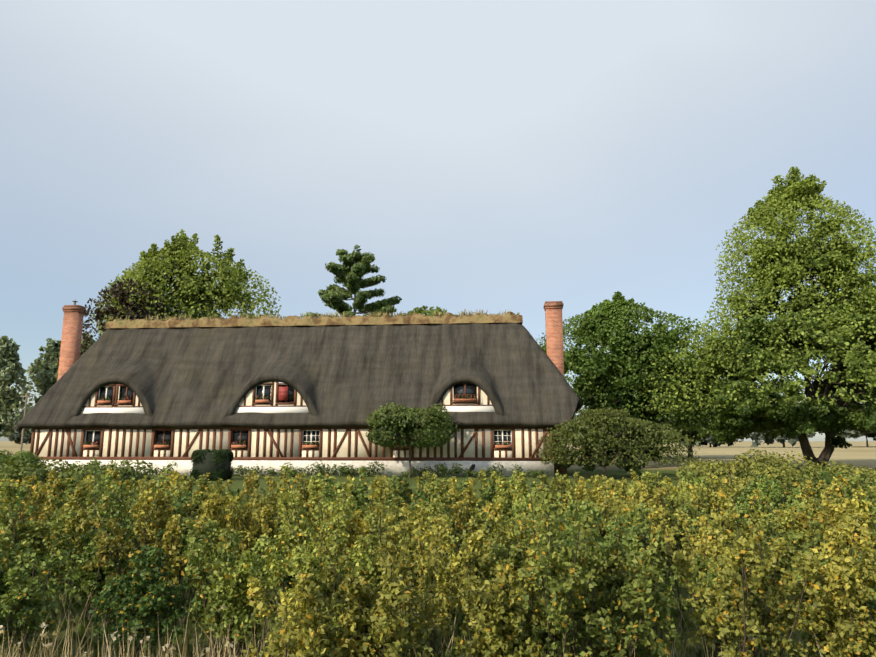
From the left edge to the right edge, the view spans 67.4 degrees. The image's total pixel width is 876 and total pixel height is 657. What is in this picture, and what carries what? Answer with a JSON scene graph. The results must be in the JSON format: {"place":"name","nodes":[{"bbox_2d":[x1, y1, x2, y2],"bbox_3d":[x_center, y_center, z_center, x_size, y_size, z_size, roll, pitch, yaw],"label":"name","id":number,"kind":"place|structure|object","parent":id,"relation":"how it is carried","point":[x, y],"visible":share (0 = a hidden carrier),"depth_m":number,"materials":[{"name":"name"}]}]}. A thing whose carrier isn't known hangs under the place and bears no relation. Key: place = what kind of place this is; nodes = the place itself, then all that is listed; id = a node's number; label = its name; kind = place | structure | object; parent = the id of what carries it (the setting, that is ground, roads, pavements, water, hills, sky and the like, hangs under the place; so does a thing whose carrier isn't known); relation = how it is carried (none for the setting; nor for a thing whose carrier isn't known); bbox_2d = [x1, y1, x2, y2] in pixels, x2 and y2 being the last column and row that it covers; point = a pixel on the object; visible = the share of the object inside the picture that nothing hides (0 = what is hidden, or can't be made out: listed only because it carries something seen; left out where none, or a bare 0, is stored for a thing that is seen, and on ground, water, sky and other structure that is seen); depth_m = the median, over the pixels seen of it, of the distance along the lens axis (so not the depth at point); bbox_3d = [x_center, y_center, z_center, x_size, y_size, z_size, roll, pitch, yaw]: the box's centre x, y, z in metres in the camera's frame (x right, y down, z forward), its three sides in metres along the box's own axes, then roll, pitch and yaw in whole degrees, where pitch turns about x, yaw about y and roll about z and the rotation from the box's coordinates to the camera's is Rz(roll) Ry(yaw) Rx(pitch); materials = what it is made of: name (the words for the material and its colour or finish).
{"place":"outdoors","nodes":[
{"label":"outdoors","id":0,"kind":"place"},
{"bbox_2d":[303,245,401,316],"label":"pine","id":1,"kind":"object","parent":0,"point":[337,294],"depth_m":50.49,"materials":[{"name":"green plant"}]},
{"bbox_2d":[0,605,755,656],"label":"dry seed heads","id":2,"kind":"object","parent":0,"point":[130,638],"visible":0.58,"depth_m":4.36,"materials":[{"name":"plant"}]},
{"bbox_2d":[0,441,875,656],"bbox_3d":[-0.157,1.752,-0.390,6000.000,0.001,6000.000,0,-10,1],"label":"ground","id":3,"kind":"structure","parent":0,"point":[858,453],"depth_m":28.65,"materials":[{"name":"green plant"}]},
{"bbox_2d":[0,335,31,436],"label":"tree","id":4,"kind":"object","parent":3,"relation":"on","point":[12,370],"depth_m":102.86,"materials":[{"name":"green plant"}]},
{"bbox_2d":[4,406,33,444],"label":"horizon tree","id":5,"kind":"object","parent":3,"relation":"on","point":[14,435],"depth_m":182.47,"materials":[{"name":"green plant"}]},
{"bbox_2d":[0,449,46,471],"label":"shrub","id":6,"kind":"object","parent":3,"relation":"on","point":[28,455],"depth_m":32.68,"materials":[{"name":"green plant"}]},
{"bbox_2d":[20,393,32,451],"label":"utility pole","id":7,"kind":"object","parent":3,"relation":"on","point":[22,436],"visible":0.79,"depth_m":92.38,"materials":[{"name":"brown wood"}]},
{"bbox_2d":[21,338,60,413],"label":"tree","id":8,"kind":"object","parent":3,"relation":"on","point":[45,370],"depth_m":109.78,"materials":[{"name":"green plant"}]},
{"bbox_2d":[55,332,95,379],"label":"tree","id":9,"kind":"object","parent":3,"relation":"on","point":[90,344],"visible":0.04,"depth_m":109.53,"materials":[{"name":"green plant"}]},
{"bbox_2d":[0,457,156,491],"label":"bush","id":10,"kind":"object","parent":3,"relation":"on","point":[15,470],"visible":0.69,"depth_m":24.91,"materials":[{"name":"green plant"}]},
{"bbox_2d":[80,278,169,356],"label":"dark tree","id":11,"kind":"object","parent":3,"relation":"on","point":[118,291],"depth_m":50.52,"materials":[{"name":"green plant"}]},
{"bbox_2d":[90,229,281,334],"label":"tall tree","id":12,"kind":"object","parent":3,"relation":"on","point":[198,293],"depth_m":55.15,"materials":[{"name":"green plant"}]},
{"bbox_2d":[190,449,233,480],"bbox_3d":[-10.483,6.367,30.509,1.647,1.546,1.654,0,-10,1],"label":"clipped yew","id":13,"kind":"object","parent":3,"relation":"on","point":[220,474],"depth_m":29.88,"materials":[{"name":"green plant"}]},
{"bbox_2d":[44,460,553,476],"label":"stone plinth","id":14,"kind":"structure","parent":3,"relation":"on","point":[391,468],"depth_m":33.98,"materials":[{"name":"white stone"}]},
{"bbox_2d":[33,382,549,457],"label":"plaster wall","id":15,"kind":"structure","parent":14,"relation":"on","point":[361,450],"depth_m":34.60,"materials":[{"name":"beige paint"}]},
{"bbox_2d":[278,387,287,399],"bbox_3d":[-8.202,3.445,34.813,0.505,0.720,0.060,-1,-10,5],"label":"curtain","id":16,"kind":"object","parent":15,"relation":"attached to","point":[283,393],"visible":1,"depth_m":34.80,"materials":[{"name":"red fabric"}]},
{"bbox_2d":[80,385,511,447],"bbox_3d":[-7.864,4.634,34.758,23.375,3.322,0.288,-1,-10,5],"label":"white joinery","id":17,"kind":"object","parent":15,"relation":"attached to","point":[140,410],"visible":0.44,"depth_m":34.74,"materials":[{"name":"white paint"}]},
{"bbox_2d":[86,384,510,446],"bbox_3d":[-7.671,4.645,34.822,23.000,3.322,0.150,-1,-10,5],"label":"window glass","id":18,"kind":"object","parent":17,"relation":"in","point":[458,389],"depth_m":34.96,"materials":[{"name":"glass"}]},
{"bbox_2d":[83,399,510,447],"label":"flower boxes","id":19,"kind":"object","parent":15,"relation":"attached to","point":[232,446],"visible":0.92,"depth_m":34.77,"materials":[{"name":"wood"}]},
{"bbox_2d":[83,393,509,444],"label":"window box plants","id":20,"kind":"object","parent":19,"relation":"in","point":[128,398],"depth_m":34.83,"materials":[{"name":"red plant"}]},
{"bbox_2d":[13,315,581,476],"bbox_3d":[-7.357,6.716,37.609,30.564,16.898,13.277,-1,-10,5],"label":"thatch roof","id":21,"kind":"structure","parent":15,"relation":"on","point":[334,376],"depth_m":36.24,"materials":[{"name":"grey wicker"}]},
{"bbox_2d":[58,413,150,424],"bbox_3d":[-17.542,4.759,35.267,6.400,0.812,0.490,-1,-10,5],"label":"thatch apron","id":22,"kind":"object","parent":21,"relation":"attached to","point":[137,417],"visible":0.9,"depth_m":35.26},
{"bbox_2d":[211,412,328,423],"bbox_3d":[-8.772,4.638,34.550,6.800,0.822,0.490,-1,-10,5],"label":"thatch apron","id":23,"kind":"object","parent":21,"relation":"on","point":[265,417],"visible":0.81,"depth_m":34.53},
{"bbox_2d":[104,311,522,328],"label":"roof ridge","id":24,"kind":"structure","parent":21,"relation":"on","point":[295,320],"depth_m":38.86,"materials":[{"name":"brown plant"}]},
{"bbox_2d":[108,309,519,320],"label":"ridge plants","id":25,"kind":"object","parent":24,"relation":"on","point":[436,313],"visible":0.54,"depth_m":39.14,"materials":[{"name":"green plant"}]},
{"bbox_2d":[424,412,518,422],"bbox_3d":[1.393,4.494,33.719,5.800,0.810,0.490,-1,-10,5],"label":"thatch apron","id":26,"kind":"object","parent":21,"relation":"attached to","point":[474,415],"visible":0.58,"depth_m":33.66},
{"bbox_2d":[30,382,553,460],"bbox_3d":[-7.860,5.289,38.072,28.065,4.427,7.440,-1,-10,5],"label":"timber wall frame","id":27,"kind":"object","parent":14,"relation":"on","point":[461,457],"visible":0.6,"depth_m":34.63,"materials":[{"name":"brown wood"}]},
{"bbox_2d":[59,460,546,476],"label":"plants","id":28,"kind":"object","parent":3,"relation":"on","point":[346,471],"visible":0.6,"depth_m":33.31,"materials":[{"name":"green plant"}]},
{"bbox_2d":[57,301,566,473],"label":"brick chimneys","id":29,"kind":"object","parent":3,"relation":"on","point":[70,348],"visible":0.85,"depth_m":39.60,"materials":[{"name":"brick"}]},
{"bbox_2d":[365,402,459,477],"bbox_3d":[-1.242,5.494,32.432,4.656,3.697,3.364,0,-10,1],"label":"umbrella tree","id":30,"kind":"object","parent":3,"relation":"on","point":[388,418],"depth_m":31.57,"materials":[{"name":"green plant"}]},
{"bbox_2d":[394,305,458,316],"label":"tree","id":31,"kind":"object","parent":3,"relation":"on","point":[417,310],"visible":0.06,"depth_m":62.11,"materials":[{"name":"green plant"}]},
{"bbox_2d":[0,497,870,656],"bbox_3d":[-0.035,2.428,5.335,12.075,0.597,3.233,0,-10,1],"label":"dry grass","id":32,"kind":"structure","parent":3,"relation":"on","point":[127,653],"depth_m":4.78,"materials":[{"name":"plant"}]},
{"bbox_2d":[0,455,875,656],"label":"shrub stems","id":33,"kind":"object","parent":3,"relation":"on","point":[432,641],"visible":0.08,"depth_m":5.21,"materials":[{"name":"brown plant"}]},
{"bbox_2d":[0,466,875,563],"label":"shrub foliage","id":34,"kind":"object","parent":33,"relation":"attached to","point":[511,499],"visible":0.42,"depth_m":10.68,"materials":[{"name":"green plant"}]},
{"bbox_2d":[534,407,702,475],"bbox_3d":[8.788,5.569,32.250,8.071,3.504,7.223,0,-10,1],"label":"bush","id":35,"kind":"object","parent":3,"relation":"on","point":[593,438],"depth_m":31.43,"materials":[{"name":"green plant"}]},
{"bbox_2d":[535,291,726,433],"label":"tree","id":36,"kind":"object","parent":3,"relation":"on","point":[605,325],"depth_m":44.45,"materials":[{"name":"green plant"}]},
{"bbox_2d":[608,356,706,459],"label":"tree","id":37,"kind":"object","parent":3,"relation":"on","point":[661,419],"depth_m":61.48,"materials":[{"name":"green plant"}]},
{"bbox_2d":[668,351,710,457],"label":"tree","id":38,"kind":"object","parent":3,"relation":"on","point":[693,433],"depth_m":69.81,"materials":[{"name":"green plant"}]},
{"bbox_2d":[680,434,733,446],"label":"horizon tree","id":39,"kind":"object","parent":3,"relation":"on","point":[706,441],"depth_m":188.33,"materials":[{"name":"green plant"}]},
{"bbox_2d":[634,166,875,469],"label":"tree","id":40,"kind":"object","parent":3,"relation":"on","point":[742,401],"depth_m":40.77,"materials":[{"name":"green plant"}]},
{"bbox_2d":[674,449,875,492],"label":"bush","id":41,"kind":"object","parent":3,"relation":"on","point":[777,469],"visible":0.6,"depth_m":23.48,"materials":[{"name":"green plant"}]},
{"bbox_2d":[747,393,816,447],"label":"horizon tree","id":42,"kind":"object","parent":3,"relation":"on","point":[767,441],"depth_m":175.33,"materials":[{"name":"green plant"}]},
{"bbox_2d":[837,401,875,446],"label":"horizon tree","id":43,"kind":"object","parent":3,"relation":"on","point":[848,434],"depth_m":188.11,"materials":[{"name":"green plant"}]},
{"bbox_2d":[0,0,875,440],"label":"sky","id":44,"kind":"structure","parent":0,"point":[494,156],"materials":[{"name":"blue"}]}
]}

